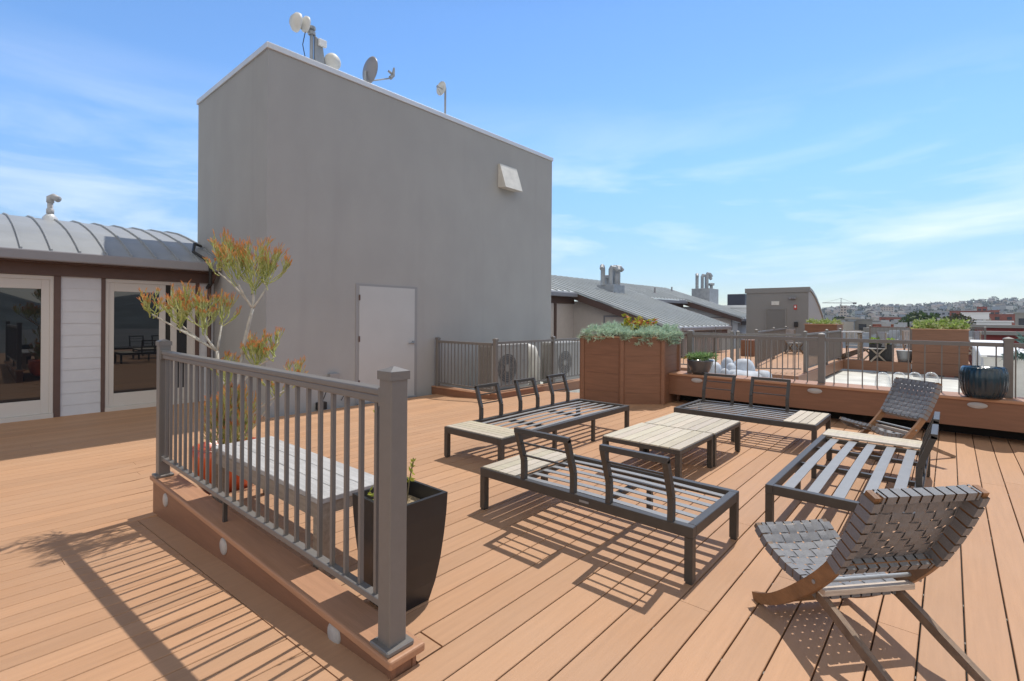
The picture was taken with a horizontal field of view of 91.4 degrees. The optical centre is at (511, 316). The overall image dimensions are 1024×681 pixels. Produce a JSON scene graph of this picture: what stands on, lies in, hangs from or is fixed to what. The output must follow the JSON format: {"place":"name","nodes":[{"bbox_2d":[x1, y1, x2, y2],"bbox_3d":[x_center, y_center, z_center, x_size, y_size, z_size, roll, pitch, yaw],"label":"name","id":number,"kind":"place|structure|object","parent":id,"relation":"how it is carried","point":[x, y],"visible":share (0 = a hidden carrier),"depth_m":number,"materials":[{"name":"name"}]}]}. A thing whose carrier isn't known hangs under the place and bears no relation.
{"place":"outdoors","nodes":[
{"label":"outdoors","id":0,"kind":"place"},
{"bbox_2d":[431,381,579,394],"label":"equipment roof","id":1,"kind":"structure","parent":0,"point":[577,390],"depth_m":11.82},
{"bbox_2d":[478,343,527,391],"bbox_3d":[-0.179,1.154,11.342,0.486,1.100,1.252,0,0,41],"label":"air conditioner","id":2,"kind":"object","parent":1,"relation":"on","point":[503,365],"visible":0.68,"depth_m":11.02,"materials":[{"name":"grey"}]},
{"bbox_2d":[528,343,539,384],"bbox_3d":[0.307,1.154,12.592,0.810,1.096,0.367,0,0,15],"label":"white duct","id":3,"kind":"object","parent":1,"relation":"on","point":[529,360],"visible":0.41,"depth_m":12.43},
{"bbox_2d":[540,341,579,383],"bbox_3d":[1.275,1.179,12.999,0.486,1.070,1.162,0,0,41],"label":"air conditioner","id":4,"kind":"object","parent":1,"relation":"on","point":[549,364],"visible":0.61,"depth_m":12.69,"materials":[{"name":"grey"}]},
{"bbox_2d":[0,391,1023,680],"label":"deck","id":5,"kind":"structure","parent":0,"point":[106,573],"depth_m":2.85,"materials":[{"name":"wood"}]},
{"bbox_2d":[192,437,255,494],"bbox_3d":[-2.526,1.335,4.455,0.576,0.405,0.576,0,0,41],"label":"plant pot","id":6,"kind":"object","parent":5,"relation":"on","point":[230,476],"visible":0.12,"depth_m":4.24,"materials":[{"name":"orange ceramic"}]},
{"bbox_2d":[136,229,306,444],"bbox_3d":[-2.545,0.221,4.437,1.347,1.988,0.642,0,0,2],"label":"pencil cactus","id":7,"kind":"object","parent":6,"relation":"in","point":[226,250],"visible":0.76,"depth_m":4.43,"materials":[{"name":"green plant"}]},
{"bbox_2d":[150,471,424,680],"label":"deck kerb","id":8,"kind":"structure","parent":5,"relation":"on","point":[334,611],"depth_m":2.74,"materials":[{"name":"brown"}]},
{"bbox_2d":[152,339,413,657],"bbox_3d":[-1.725,0.775,3.158,3.402,1.160,0.132,0,0,41],"label":"railing","id":9,"kind":"object","parent":8,"relation":"on","point":[386,593],"visible":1,"depth_m":2.55,"materials":[{"name":"metal"}]},
{"bbox_2d":[211,436,373,576],"bbox_3d":[-1.519,1.214,3.426,1.650,0.451,0.455,0,0,41],"label":"wooden bench","id":10,"kind":"object","parent":5,"relation":"on","point":[368,480],"visible":0.38,"depth_m":3.13,"materials":[{"name":"grey wood"}]},
{"bbox_2d":[352,478,447,610],"bbox_3d":[-0.572,1.171,2.550,0.340,0.551,0.340,0,0,41],"label":"black planter","id":11,"kind":"object","parent":5,"relation":"on","point":[426,511],"visible":0.49,"depth_m":2.48,"materials":[{"name":"ceramic"}]},
{"bbox_2d":[368,410,415,501],"bbox_3d":[-0.560,0.727,2.537,0.294,0.522,0.309,0,0,41],"label":"sparse shrub","id":12,"kind":"object","parent":11,"relation":"on","point":[410,470],"visible":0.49,"depth_m":2.55,"materials":[{"name":"green plant"}]},
{"bbox_2d":[431,378,579,399],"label":"equipment kerb","id":13,"kind":"structure","parent":5,"relation":"on","point":[573,384],"depth_m":10.56,"materials":[{"name":"brown"}]},
{"bbox_2d":[435,337,492,390],"bbox_3d":[-1.021,0.991,10.453,1.710,1.100,0.087,0,0,41],"label":"fence","id":14,"kind":"object","parent":13,"relation":"on","point":[437,369],"visible":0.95,"depth_m":10.49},
{"bbox_2d":[493,336,579,391],"bbox_3d":[0.669,0.958,10.977,0.087,1.070,3.104,0,0,41],"label":"fence","id":15,"kind":"object","parent":13,"relation":"on","point":[552,340],"visible":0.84,"depth_m":10.77,"materials":[{"name":"metal"}]},
{"bbox_2d":[444,373,628,460],"bbox_3d":[0.385,1.110,5.840,0.871,0.685,2.460,0,0,41],"label":"lounge frame","id":16,"kind":"object","parent":5,"relation":"on","point":[481,428],"visible":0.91,"depth_m":5.66,"materials":[{"name":"metal"}]},
{"bbox_2d":[480,427,738,585],"bbox_3d":[0.606,1.112,3.505,1.620,0.685,0.861,0,0,41],"label":"lounge frame","id":17,"kind":"object","parent":5,"relation":"on","point":[523,464],"visible":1,"depth_m":3.25,"materials":[{"name":"metal"}]},
{"bbox_2d":[580,334,680,404],"bbox_3d":[2.098,0.950,8.875,1.366,1.270,1.200,0,0,41],"label":"corner planter","id":18,"kind":"object","parent":5,"relation":"on","point":[616,370],"visible":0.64,"depth_m":8.40,"materials":[{"name":"brown"}]},
{"bbox_2d":[577,319,685,345],"bbox_3d":[2.106,0.286,8.847,1.558,0.501,1.368,0,0,41],"label":"trailing succulent","id":19,"kind":"object","parent":18,"relation":"on","point":[664,331],"visible":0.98,"depth_m":8.56,"materials":[{"name":"green plant"}]},
{"bbox_2d":[621,313,657,330],"bbox_3d":[2.300,0.124,8.924,0.550,0.446,0.870,0,0,41],"label":"croton bush","id":20,"kind":"object","parent":18,"relation":"on","point":[638,321],"visible":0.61,"depth_m":8.76,"materials":[{"name":"yellow plant"}]},
{"bbox_2d":[602,423,712,477],"bbox_3d":[1.409,1.295,4.809,0.760,0.330,0.800,0,0,41],"label":"coffee table","id":21,"kind":"object","parent":5,"relation":"on","point":[678,442],"visible":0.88,"depth_m":4.69,"materials":[{"name":"wood"}]},
{"bbox_2d":[645,412,740,466],"bbox_3d":[1.954,1.299,5.408,0.750,0.330,0.790,0,0,41],"label":"coffee table","id":22,"kind":"object","parent":5,"relation":"on","point":[716,427],"visible":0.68,"depth_m":5.35,"materials":[{"name":"wood"}]},
{"bbox_2d":[674,373,830,442],"bbox_3d":[2.955,1.128,6.188,1.575,0.685,0.931,0,0,41],"label":"lounge frame","id":23,"kind":"object","parent":5,"relation":"on","point":[813,422],"visible":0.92,"depth_m":6.15,"materials":[{"name":"metal"}]},
{"bbox_2d":[623,422,1008,680],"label":"deck fixings","id":24,"kind":"object","parent":5,"relation":"on","point":[923,594],"visible":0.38,"depth_m":2.55,"materials":[{"name":"metal"}]},
{"bbox_2d":[669,371,1023,440],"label":"kerb","id":25,"kind":"structure","parent":5,"relation":"on","point":[964,414],"depth_m":6.88,"materials":[{"name":"brown"}]},
{"bbox_2d":[687,359,713,374],"bbox_3d":[3.146,0.836,8.356,0.430,0.240,0.430,0,0,41],"label":"plant pot","id":26,"kind":"object","parent":25,"relation":"on","point":[696,367],"visible":0.86,"depth_m":8.22,"materials":[{"name":"grey ceramic"}]},
{"bbox_2d":[682,351,718,360],"bbox_3d":[3.149,0.660,8.353,0.544,0.223,0.488,0,0,-17],"label":"succulent","id":27,"kind":"object","parent":26,"relation":"in","point":[701,356],"visible":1,"depth_m":8.25,"materials":[{"name":"green plant"}]},
{"bbox_2d":[687,330,1023,397],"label":"fence","id":28,"kind":"object","parent":25,"relation":"on","point":[1008,344],"visible":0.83,"depth_m":7.10,"materials":[{"name":"metal"}]},
{"bbox_2d":[959,365,1008,399],"bbox_3d":[5.684,0.788,6.024,0.445,0.372,0.442,0,0,41],"label":"plant pot","id":29,"kind":"object","parent":25,"relation":"on","point":[985,382],"visible":1,"depth_m":5.88,"materials":[{"name":"teal ceramic"}]},
{"bbox_2d":[765,411,939,550],"bbox_3d":[2.831,1.127,4.002,0.891,0.685,2.300,0,0,41],"label":"lounge frame","id":30,"kind":"object","parent":5,"relation":"on","point":[816,452],"visible":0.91,"depth_m":3.79,"materials":[{"name":"metal"}]},
{"bbox_2d":[752,484,990,680],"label":"folding chair","id":31,"kind":"object","parent":5,"relation":"on","point":[845,558],"visible":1,"depth_m":2.08,"materials":[{"name":"fabric"}]},
{"bbox_2d":[839,377,955,461],"bbox_3d":[4.141,1.083,5.389,1.014,0.810,0.508,0,0,-7],"label":"folding chair","id":32,"kind":"object","parent":5,"relation":"on","point":[898,394],"visible":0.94,"depth_m":5.34,"materials":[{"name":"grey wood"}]},
{"bbox_2d":[0,0,1023,309],"label":"sky","id":33,"kind":"structure","parent":0,"point":[863,152],"materials":[{"name":"blue"}]},
{"bbox_2d":[681,348,866,375],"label":"walkway","id":34,"kind":"structure","parent":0,"point":[790,372],"depth_m":16.94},
{"bbox_2d":[681,326,720,357],"bbox_3d":[6.205,0.933,18.229,0.087,1.120,8.400,0,0,41],"label":"fence","id":35,"kind":"object","parent":34,"relation":"on","point":[713,342],"visible":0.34,"depth_m":19.56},
{"bbox_2d":[677,330,733,364],"bbox_3d":[5.119,0.926,14.526,2.550,1.120,0.087,0,0,41],"label":"fence","id":36,"kind":"object","parent":34,"relation":"on","point":[731,346],"visible":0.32,"depth_m":13.90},
{"bbox_2d":[741,339,754,355],"bbox_3d":[9.377,1.206,19.635,0.471,0.620,0.900,0,0,41],"label":"brown box","id":37,"kind":"object","parent":34,"relation":"on","point":[752,347],"visible":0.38,"depth_m":19.27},
{"bbox_2d":[681,360,842,380],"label":"walkway fascia","id":38,"kind":"structure","parent":34,"relation":"attached to","point":[812,375],"depth_m":14.00,"materials":[{"name":"brown"}]},
{"bbox_2d":[735,331,801,369],"bbox_3d":[6.963,0.939,13.569,1.704,1.120,0.087,0,0,5],"label":"fence","id":39,"kind":"object","parent":34,"relation":"on","point":[750,334],"visible":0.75,"depth_m":13.57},
{"bbox_2d":[755,326,788,367],"bbox_3d":[9.685,0.948,18.386,0.087,1.140,8.634,0,0,34],"label":"fence","id":40,"kind":"object","parent":34,"relation":"on","point":[774,342],"visible":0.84,"depth_m":17.16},
{"bbox_2d":[745,287,824,350],"bbox_3d":[14.140,0.246,25.512,2.780,3.225,5.430,0,0,41],"label":"penthouse","id":41,"kind":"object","parent":34,"relation":"on","point":[795,308],"visible":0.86,"depth_m":23.58,"materials":[{"name":"grey"}]},
{"bbox_2d":[765,308,785,329],"bbox_3d":[12.453,0.717,23.615,0.890,2.240,0.037,0,0,41],"label":"door","id":42,"kind":"structure","parent":41,"relation":"in","point":[775,317],"depth_m":23.62,"materials":[{"name":"grey"}]},
{"bbox_2d":[785,329,802,353],"bbox_3d":[11.807,1.026,20.896,0.520,1.046,0.520,0,0,-19],"label":"wooden chair","id":43,"kind":"object","parent":34,"relation":"on","point":[791,331],"visible":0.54,"depth_m":20.82,"materials":[{"name":"wood"}]},
{"bbox_2d":[803,328,841,371],"bbox_3d":[9.858,0.954,15.736,0.087,1.130,5.817,0,0,41],"label":"fence","id":44,"kind":"object","parent":34,"relation":"on","point":[812,347],"visible":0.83,"depth_m":14.87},
{"bbox_2d":[804,324,843,355],"bbox_3d":[12.712,0.912,20.369,1.158,1.254,1.460,0,0,41],"label":"planter box","id":45,"kind":"object","parent":34,"relation":"on","point":[811,328],"visible":0.37,"depth_m":19.91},
{"bbox_2d":[806,317,842,324],"bbox_3d":[12.734,0.205,20.375,1.253,0.433,1.492,0,0,41],"label":"planter greenery","id":46,"kind":"object","parent":45,"relation":"in","point":[821,321],"visible":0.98,"depth_m":20.19,"materials":[{"name":"green plant"}]},
{"bbox_2d":[627,300,1023,318],"bbox_3d":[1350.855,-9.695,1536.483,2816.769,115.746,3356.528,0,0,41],"label":"hills","id":47,"kind":"structure","parent":0,"point":[853,312],"depth_m":1099.33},
{"bbox_2d":[822,296,1023,318],"bbox_3d":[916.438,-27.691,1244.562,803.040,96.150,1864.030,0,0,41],"label":"hillside woodland","id":48,"kind":"object","parent":47,"relation":"on","point":[986,304],"visible":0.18,"depth_m":1132.15,"materials":[{"name":"green plant"}]},
{"bbox_2d":[817,370,961,392],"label":"white roof","id":49,"kind":"structure","parent":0,"point":[949,384],"depth_m":15.37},
{"bbox_2d":[709,362,721,373],"bbox_3d":[4.462,1.436,10.983,0.353,0.891,0.398,0,0,41],"label":"boulder","id":50,"kind":"object","parent":49,"relation":"on","point":[718,368],"visible":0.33,"depth_m":10.84,"materials":[{"name":"stone"}]},
{"bbox_2d":[721,357,732,368],"bbox_3d":[4.999,1.409,11.578,0.311,0.952,0.295,0,0,41],"label":"boulder","id":51,"kind":"object","parent":49,"relation":"on","point":[728,360],"visible":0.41,"depth_m":11.51,"materials":[{"name":"stone"}]},
{"bbox_2d":[726,363,735,369],"bbox_3d":[4.796,1.443,10.946,0.228,0.882,0.274,0,0,41],"label":"boulder","id":52,"kind":"object","parent":49,"relation":"on","point":[731,366],"visible":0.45,"depth_m":10.88,"materials":[{"name":"stone"}]},
{"bbox_2d":[734,359,754,370],"bbox_3d":[5.175,1.408,11.151,0.477,0.957,0.412,0,0,21],"label":"boulder","id":53,"kind":"object","parent":49,"relation":"on","point":[742,364],"visible":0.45,"depth_m":11.02,"materials":[{"name":"stone"}]},
{"bbox_2d":[732,371,761,376],"bbox_3d":[4.832,1.494,10.246,0.821,0.779,0.738,0,0,41],"label":"boulder","id":54,"kind":"object","parent":49,"relation":"on","point":[750,373],"visible":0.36,"depth_m":10.09,"materials":[{"name":"stone"}]},
{"bbox_2d":[757,370,771,377],"bbox_3d":[5.095,1.484,10.148,0.378,0.804,0.456,0,0,41],"label":"boulder","id":55,"kind":"object","parent":49,"relation":"on","point":[764,373],"visible":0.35,"depth_m":10.04,"materials":[{"name":"stone"}]},
{"bbox_2d":[970,340,1002,364],"bbox_3d":[13.658,1.306,14.347,0.730,1.239,1.405,0,0,41],"label":"roof skylight","id":56,"kind":"object","parent":49,"relation":"on","point":[981,341],"visible":0.1,"depth_m":14.67,"materials":[{"name":"white paint"}]},
{"bbox_2d":[972,342,1000,364],"bbox_3d":[12.438,1.297,12.956,0.730,1.239,1.405,0,0,41],"label":"roof skylight","id":57,"kind":"object","parent":49,"relation":"on","point":[975,357],"visible":0.14,"depth_m":13.05,"materials":[{"name":"white paint"}]},
{"bbox_2d":[974,346,1018,365],"bbox_3d":[11.218,1.289,11.565,0.730,1.239,1.405,0,0,41],"label":"roof skylight","id":58,"kind":"object","parent":49,"relation":"on","point":[979,357],"visible":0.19,"depth_m":11.64,"materials":[{"name":"white paint"}]},
{"bbox_2d":[978,347,1023,396],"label":"roof skylight","id":59,"kind":"object","parent":49,"relation":"on","point":[986,355],"visible":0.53,"depth_m":9.73,"materials":[{"name":"white paint"}]},
{"bbox_3d":[6.481,1.130,6.094,0.160,1.450,0.200,0,0,41],"label":"white pedestal","id":60,"kind":"object","parent":49,"relation":"on","visible":0},
{"bbox_2d":[1000,332,1023,361],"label":"blue agave","id":61,"kind":"object","parent":60,"relation":"on","point":[1020,355],"visible":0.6,"depth_m":6.21,"materials":[{"name":"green plant"}]},
{"bbox_2d":[879,317,901,321],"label":"city building","id":62,"kind":"structure","parent":0,"point":[887,318],"depth_m":261.64,"materials":[{"name":"red brick"}]},
{"bbox_2d":[838,347,969,364],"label":"deck","id":63,"kind":"structure","parent":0,"point":[854,357],"depth_m":20.06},
{"bbox_2d":[837,331,863,359],"bbox_3d":[12.424,1.037,18.427,0.840,1.000,0.900,0,0,41],"label":"outdoor table","id":64,"kind":"object","parent":63,"relation":"on","point":[859,351],"visible":0.63,"depth_m":17.99,"materials":[{"name":"grey wood"}]},
{"bbox_2d":[845,330,860,356],"bbox_3d":[13.186,1.035,19.287,0.520,1.046,0.520,0,0,31],"label":"wooden chair","id":65,"kind":"object","parent":63,"relation":"on","point":[851,335],"visible":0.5,"depth_m":19.48,"materials":[{"name":"grey wood"}]},
{"bbox_2d":[837,359,910,372],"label":"deck fascia","id":66,"kind":"structure","parent":63,"relation":"attached to","point":[882,366],"depth_m":17.19,"materials":[{"name":"brown"}]},
{"bbox_2d":[863,331,886,361],"bbox_3d":[12.634,1.031,17.437,0.520,1.046,0.520,0,0,6],"label":"wooden chair","id":67,"kind":"object","parent":63,"relation":"on","point":[881,335],"visible":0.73,"depth_m":17.23,"materials":[{"name":"grey wood"}]},
{"bbox_2d":[869,343,893,361],"bbox_3d":[12.967,1.240,17.537,0.677,0.600,0.380,0,0,41],"label":"planter trough","id":68,"kind":"object","parent":63,"relation":"on","point":[885,354],"visible":0.68,"depth_m":17.36,"materials":[{"name":"black"}]},
{"bbox_2d":[896,350,911,362],"bbox_3d":[13.361,1.343,17.004,0.480,0.400,0.480,0,0,41],"label":"metal tub","id":69,"kind":"object","parent":63,"relation":"on","point":[902,355],"visible":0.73,"depth_m":16.86,"materials":[{"name":"metal"}]},
{"bbox_2d":[902,330,909,349],"bbox_3d":[16.299,1.057,20.398,0.520,1.046,0.520,0,0,-39],"label":"wooden chair","id":70,"kind":"object","parent":63,"relation":"on","point":[903,335],"visible":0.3,"depth_m":20.37,"materials":[{"name":"grey wood"}]},
{"bbox_2d":[869,325,985,349],"bbox_3d":[20.050,1.015,24.308,4.387,1.150,0.087,0,0,41],"label":"fence","id":71,"kind":"object","parent":63,"relation":"on","point":[984,328],"visible":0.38,"depth_m":24.90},
{"bbox_2d":[911,328,969,375],"bbox_3d":[14.323,1.143,16.727,1.450,1.495,1.610,0,0,41],"label":"planter box","id":72,"kind":"object","parent":63,"relation":"on","point":[950,355],"visible":0.81,"depth_m":16.14,"materials":[{"name":"wood"}]},
{"bbox_2d":[911,316,970,329],"bbox_3d":[14.347,0.228,16.743,1.592,0.572,1.760,0,0,41],"label":"planter greenery","id":73,"kind":"object","parent":72,"relation":"in","point":[928,323],"visible":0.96,"depth_m":16.45,"materials":[{"name":"green plant"}]},
{"bbox_2d":[969,331,980,354],"bbox_3d":[18.070,1.069,19.732,0.520,1.046,0.520,0,0,21],"label":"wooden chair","id":74,"kind":"object","parent":63,"relation":"on","point":[977,335],"visible":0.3,"depth_m":19.62,"materials":[{"name":"grey wood"}]},
{"bbox_2d":[863,431,1017,680],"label":"subfloor","id":75,"kind":"object","parent":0,"point":[962,590],"depth_m":2.61,"materials":[{"name":"black"}]},
{"bbox_2d":[0,194,219,422],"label":"building","id":76,"kind":"structure","parent":75,"relation":"on","point":[81,332],"depth_m":8.54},
{"bbox_2d":[0,273,53,422],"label":"glass door","id":77,"kind":"structure","parent":76,"relation":"in","point":[26,301],"depth_m":7.93,"materials":[{"name":"grey"}]},
{"bbox_2d":[105,278,194,411],"bbox_3d":[-6.594,0.500,9.170,0.079,2.328,1.373,0,0,41],"label":"glass door","id":78,"kind":"structure","parent":76,"relation":"in","point":[131,336],"depth_m":8.99,"materials":[{"name":"grey"}]},
{"bbox_2d":[197,41,552,417],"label":"stair tower","id":79,"kind":"structure","parent":75,"relation":"on","point":[407,231],"depth_m":9.87,"materials":[{"name":"grey paint"}]},
{"bbox_2d":[289,12,340,69],"bbox_3d":[-3.865,-5.197,9.883,0.350,1.280,1.015,0,0,41],"label":"antenna mast","id":80,"kind":"object","parent":79,"relation":"on","point":[297,22],"visible":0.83,"depth_m":9.86,"materials":[{"name":"metal"}]},
{"bbox_2d":[362,56,394,82],"bbox_3d":[-2.882,-5.098,10.936,0.709,1.095,0.530,0,0,-23],"label":"satellite dish","id":81,"kind":"object","parent":79,"relation":"on","point":[370,69],"visible":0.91,"depth_m":10.76,"materials":[{"name":"grey paint"}]},
{"bbox_2d":[358,286,414,401],"bbox_3d":[-2.487,0.538,10.090,0.075,2.270,1.333,0,0,41],"label":"door","id":82,"kind":"structure","parent":79,"relation":"in","point":[386,314],"depth_m":10.07,"materials":[{"name":"metal"}]},
{"bbox_2d":[436,81,445,113],"bbox_3d":[-1.754,-5.178,12.348,0.245,1.272,0.274,0,0,-5],"label":"grid dish","id":83,"kind":"object","parent":79,"relation":"on","point":[441,88],"visible":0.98,"depth_m":12.39,"materials":[{"name":"metal"}]},
{"bbox_2d":[981,331,1023,348],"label":"roof parapet","id":84,"kind":"structure","parent":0,"point":[995,335],"depth_m":34.12,"materials":[{"name":"concrete"}]},
{"bbox_2d":[990,314,1014,322],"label":"city building","id":85,"kind":"structure","parent":0,"point":[1002,317],"depth_m":240.00,"materials":[{"name":"red brick"}]},
{"label":"city ground","id":86,"kind":"structure","parent":0,"visible":0},
{"bbox_2d":[829,319,853,329],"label":"city building","id":87,"kind":"structure","parent":86,"relation":"on","point":[848,325],"depth_m":114.31,"materials":[{"name":"grey"}]},
{"bbox_2d":[840,305,846,316],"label":"city building","id":88,"kind":"structure","parent":86,"relation":"on","point":[842,310],"depth_m":599.96,"materials":[{"name":"grey"}]},
{"bbox_2d":[836,319,873,333],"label":"city building","id":89,"kind":"structure","parent":86,"relation":"on","point":[860,324],"depth_m":129.01,"materials":[{"name":"concrete"}]},
{"bbox_2d":[841,330,878,372],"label":"city building","id":90,"kind":"structure","parent":86,"relation":"on","point":[863,337],"depth_m":89.41,"materials":[{"name":"grey"}]},
{"bbox_2d":[857,330,908,339],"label":"city building","id":91,"kind":"structure","parent":86,"relation":"on","point":[891,333],"depth_m":101.31,"materials":[{"name":"grey"}]},
{"bbox_2d":[881,307,893,312],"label":"city building","id":92,"kind":"structure","parent":86,"relation":"on","point":[891,309],"depth_m":898.80,"materials":[{"name":"grey"}]},
{"bbox_2d":[873,322,913,326],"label":"city building","id":93,"kind":"structure","parent":86,"relation":"on","point":[886,324],"depth_m":129.81,"materials":[{"name":"concrete"}]},
{"bbox_2d":[863,324,931,375],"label":"city building","id":94,"kind":"structure","parent":86,"relation":"on","point":[873,330],"depth_m":115.71,"materials":[{"name":"concrete"}]},
{"bbox_2d":[879,343,926,375],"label":"city building","id":95,"kind":"structure","parent":86,"relation":"on","point":[902,372],"depth_m":88.95,"materials":[{"name":"grey"}]},
{"bbox_2d":[901,310,924,319],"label":"round tree","id":96,"kind":"object","parent":86,"relation":"on","point":[915,313],"visible":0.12,"depth_m":167.99,"materials":[{"name":"green plant"}]},
{"bbox_2d":[895,312,950,326],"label":"round tree","id":97,"kind":"object","parent":86,"relation":"on","point":[922,316],"visible":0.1,"depth_m":128.64,"materials":[{"name":"green plant"}]},
{"bbox_2d":[918,311,949,316],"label":"city building","id":98,"kind":"structure","parent":86,"relation":"on","point":[945,313],"depth_m":417.83,"materials":[{"name":"grey"}]},
{"bbox_2d":[932,341,971,377],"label":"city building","id":99,"kind":"structure","parent":86,"relation":"on","point":[970,359],"depth_m":96.12,"materials":[{"name":"white brick"}]},
{"bbox_2d":[935,313,975,330],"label":"round tree","id":100,"kind":"object","parent":86,"relation":"on","point":[959,316],"visible":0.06,"depth_m":110.31,"materials":[{"name":"green plant"}]},
{"bbox_2d":[950,311,989,319],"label":"city building","id":101,"kind":"structure","parent":86,"relation":"on","point":[954,312],"depth_m":321.84,"materials":[{"name":"red brick"}]},
{"bbox_2d":[974,321,1013,324],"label":"city building","id":102,"kind":"structure","parent":86,"relation":"on","point":[993,322],"depth_m":89.95,"materials":[{"name":"white paint"}]},
{"bbox_2d":[1013,312,1023,324],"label":"city building","id":103,"kind":"structure","parent":86,"relation":"on","point":[1019,318],"depth_m":111.45,"materials":[{"name":"concrete"}]},
{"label":"city building","id":104,"kind":"object","parent":86,"relation":"on","visible":0},
{"bbox_2d":[961,312,990,321],"bbox_3d":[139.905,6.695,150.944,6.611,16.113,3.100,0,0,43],"label":"rooftop sign","id":105,"kind":"object","parent":104,"relation":"on","point":[984,316],"visible":0.48,"depth_m":149.55,"materials":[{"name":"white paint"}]},
{"bbox_3d":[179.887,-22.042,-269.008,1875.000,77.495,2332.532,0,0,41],"label":"rear hills","id":106,"kind":"structure","parent":0,"visible":0},
{"bbox_2d":[551,264,731,355],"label":"building","id":107,"kind":"structure","parent":106,"relation":"on","point":[572,318],"depth_m":20.42,"materials":[{"name":"grey paint"}]},
{"bbox_2d":[551,303,552,335],"bbox_3d":[1.362,0.710,19.285,0.036,2.500,0.700,0,0,41],"label":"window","id":108,"kind":"structure","parent":107,"relation":"in","point":[551,303],"depth_m":19.48,"materials":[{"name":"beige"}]},
{"bbox_2d":[603,316,634,324],"bbox_3d":[4.108,1.064,19.251,1.340,2.230,0.024,0,0,41],"label":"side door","id":109,"kind":"structure","parent":107,"relation":"in","point":[605,318],"depth_m":19.40,"materials":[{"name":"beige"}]},
{"bbox_2d":[620,272,745,350],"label":"building","id":110,"kind":"structure","parent":106,"relation":"on","point":[698,300],"depth_m":28.25,"materials":[{"name":"grey paint"}]},
{"bbox_2d":[709,317,731,350],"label":"wall","id":111,"kind":"structure","parent":110,"relation":"in","point":[722,319],"depth_m":27.49,"materials":[{"name":"beige"}]},
{"bbox_2d":[704,305,745,322],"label":"white shed","id":112,"kind":"structure","parent":106,"relation":"on","point":[741,308],"depth_m":30.07,"materials":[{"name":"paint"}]},
{"bbox_2d":[727,294,745,304],"bbox_3d":[14.287,-0.877,31.369,1.050,1.070,1.400,0,0,41],"label":"roof tank","id":113,"kind":"object","parent":112,"relation":"on","point":[736,299],"visible":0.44,"depth_m":30.82,"materials":[{"name":"grey"}]},
{"bbox_2d":[970,325,1023,339],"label":"red wall","id":114,"kind":"structure","parent":106,"relation":"on","point":[1018,328],"depth_m":42.00,"materials":[{"name":"paint"}]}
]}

